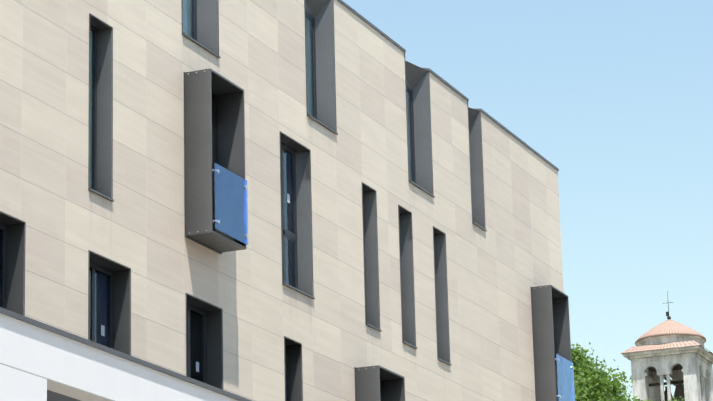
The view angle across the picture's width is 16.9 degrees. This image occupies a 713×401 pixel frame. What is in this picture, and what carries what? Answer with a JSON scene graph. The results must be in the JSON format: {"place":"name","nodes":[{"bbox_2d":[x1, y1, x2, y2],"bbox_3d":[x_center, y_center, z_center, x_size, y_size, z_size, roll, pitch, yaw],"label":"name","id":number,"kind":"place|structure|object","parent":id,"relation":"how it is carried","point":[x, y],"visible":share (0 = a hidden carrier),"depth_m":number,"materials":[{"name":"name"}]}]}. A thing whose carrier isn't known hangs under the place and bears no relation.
{"place":"outdoors","nodes":[
{"label":"outdoors","id":0,"kind":"place"},
{"bbox_2d":[47,390,80,400],"bbox_3d":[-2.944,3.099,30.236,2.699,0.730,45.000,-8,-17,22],"label":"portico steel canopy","id":1,"kind":"object","parent":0,"point":[53,396],"depth_m":27.98,"materials":[{"name":"grey metal"}]},
{"bbox_2d":[342,0,712,400],"label":"sky","id":2,"kind":"structure","parent":0,"point":[617,95],"materials":[{"name":"blue"}]},
{"bbox_2d":[571,342,652,400],"bbox_3d":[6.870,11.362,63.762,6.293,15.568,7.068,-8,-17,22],"label":"tree","id":3,"kind":"object","parent":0,"point":[591,383],"depth_m":64.61,"materials":[{"name":"green plant"}]},
{"label":"ground","id":4,"kind":"structure","parent":0,"visible":0},
{"bbox_2d":[0,313,237,400],"bbox_3d":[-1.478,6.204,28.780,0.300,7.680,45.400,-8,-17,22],"label":"portico wall","id":5,"kind":"structure","parent":4,"relation":"on","point":[36,363],"depth_m":25.97,"materials":[{"name":"white paint"}]},
{"bbox_2d":[0,307,251,400],"bbox_3d":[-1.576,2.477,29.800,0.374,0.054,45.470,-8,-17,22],"label":"ledge coping","id":6,"kind":"object","parent":5,"relation":"on","point":[20,317],"visible":0.37,"depth_m":26.85,"materials":[{"name":"grey metal"}]},
{"bbox_2d":[0,0,563,400],"bbox_3d":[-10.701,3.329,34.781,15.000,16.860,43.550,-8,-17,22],"label":"building facade","id":7,"kind":"structure","parent":4,"relation":"on","point":[51,200],"depth_m":38.97,"materials":[{"name":"beige stone"}]},
{"bbox_2d":[0,25,415,393],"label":"room window","id":8,"kind":"structure","parent":7,"relation":"attached to","point":[197,339],"depth_m":36.95,"materials":[{"name":"black glass"}]},
{"bbox_2d":[95,150,293,346],"bbox_3d":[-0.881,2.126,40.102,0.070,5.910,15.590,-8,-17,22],"label":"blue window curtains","id":9,"kind":"object","parent":8,"relation":"attached to","point":[98,336],"depth_m":33.97,"materials":[{"name":"blue fabric"}]},
{"bbox_2d":[89,0,411,188],"bbox_3d":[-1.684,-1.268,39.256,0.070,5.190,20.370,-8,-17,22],"label":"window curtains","id":10,"kind":"object","parent":8,"relation":"attached to","point":[187,4],"depth_m":41.56,"materials":[{"name":"white fabric"}]},
{"bbox_2d":[0,0,571,400],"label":"window frames","id":11,"kind":"structure","parent":7,"relation":"in","point":[214,127],"depth_m":40.09,"materials":[{"name":"grey metal"}]},
{"bbox_2d":[0,0,415,400],"bbox_3d":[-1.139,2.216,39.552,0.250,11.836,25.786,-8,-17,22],"label":"window frames","id":12,"kind":"structure","parent":11,"relation":"in","point":[93,264],"depth_m":35.83,"materials":[{"name":"black metal"}]},
{"bbox_2d":[0,0,414,382],"bbox_3d":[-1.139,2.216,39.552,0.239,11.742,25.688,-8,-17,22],"label":"window sashes","id":13,"kind":"object","parent":12,"relation":"in","point":[110,274],"depth_m":37.62,"materials":[{"name":"black metal"}]},
{"bbox_2d":[0,0,413,380],"bbox_3d":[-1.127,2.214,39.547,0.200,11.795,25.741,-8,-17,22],"label":"window glass","id":14,"kind":"object","parent":13,"relation":"in","point":[311,62],"depth_m":37.46,"materials":[{"name":"glass"}]},
{"bbox_2d":[101,194,289,371],"bbox_3d":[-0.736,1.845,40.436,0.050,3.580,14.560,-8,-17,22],"label":"window stickers","id":15,"kind":"object","parent":14,"relation":"attached to","point":[197,363],"depth_m":36.15,"materials":[{"name":"white paper"}]},
{"bbox_2d":[0,15,566,380],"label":"window soffits","id":16,"kind":"object","parent":11,"relation":"attached to","point":[220,85],"depth_m":36.82,"materials":[{"name":"grey metal"}]},
{"bbox_2d":[188,71,573,397],"bbox_3d":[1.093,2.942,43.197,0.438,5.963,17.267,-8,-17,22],"label":"balcony fixings","id":17,"kind":"object","parent":11,"relation":"attached to","point":[218,221],"visible":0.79,"depth_m":36.37,"materials":[{"name":"silver metal"}]},
{"bbox_2d":[214,162,574,400],"bbox_3d":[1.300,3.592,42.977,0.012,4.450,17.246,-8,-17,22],"label":"balcony glass","id":18,"kind":"object","parent":11,"relation":"attached to","point":[230,202],"visible":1,"depth_m":36.41,"materials":[{"name":"blue glass"}]},
{"bbox_2d":[337,0,558,170],"bbox_3d":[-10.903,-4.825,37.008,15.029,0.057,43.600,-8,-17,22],"label":"roof coping","id":19,"kind":"object","parent":7,"relation":"on","point":[439,78],"visible":0.31,"depth_m":47.46,"materials":[{"name":"grey metal"}]},
{"bbox_2d":[623,335,712,400],"bbox_3d":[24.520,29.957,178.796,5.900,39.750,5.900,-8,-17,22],"label":"bell tower","id":20,"kind":"structure","parent":4,"relation":"on","point":[695,373],"depth_m":181.61,"materials":[{"name":"grey stone"}]},
{"bbox_2d":[621,319,712,354],"bbox_3d":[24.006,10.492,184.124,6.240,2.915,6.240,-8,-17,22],"label":"bell tower roofs","id":21,"kind":"structure","parent":20,"relation":"on","point":[668,327],"depth_m":182.04,"materials":[{"name":"tile"}]},
{"bbox_2d":[663,291,672,318],"bbox_3d":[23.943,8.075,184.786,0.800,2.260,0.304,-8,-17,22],"label":"rooftop cross","id":22,"kind":"object","parent":21,"relation":"on","point":[667,314],"visible":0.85,"depth_m":184.67,"materials":[{"name":"black metal"}]},
{"bbox_2d":[649,364,684,400],"bbox_3d":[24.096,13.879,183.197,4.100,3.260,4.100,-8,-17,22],"label":"bell tower bells","id":23,"kind":"object","parent":20,"relation":"in","point":[679,390],"visible":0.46,"depth_m":182.98,"materials":[{"name":"black metal"}]}
]}

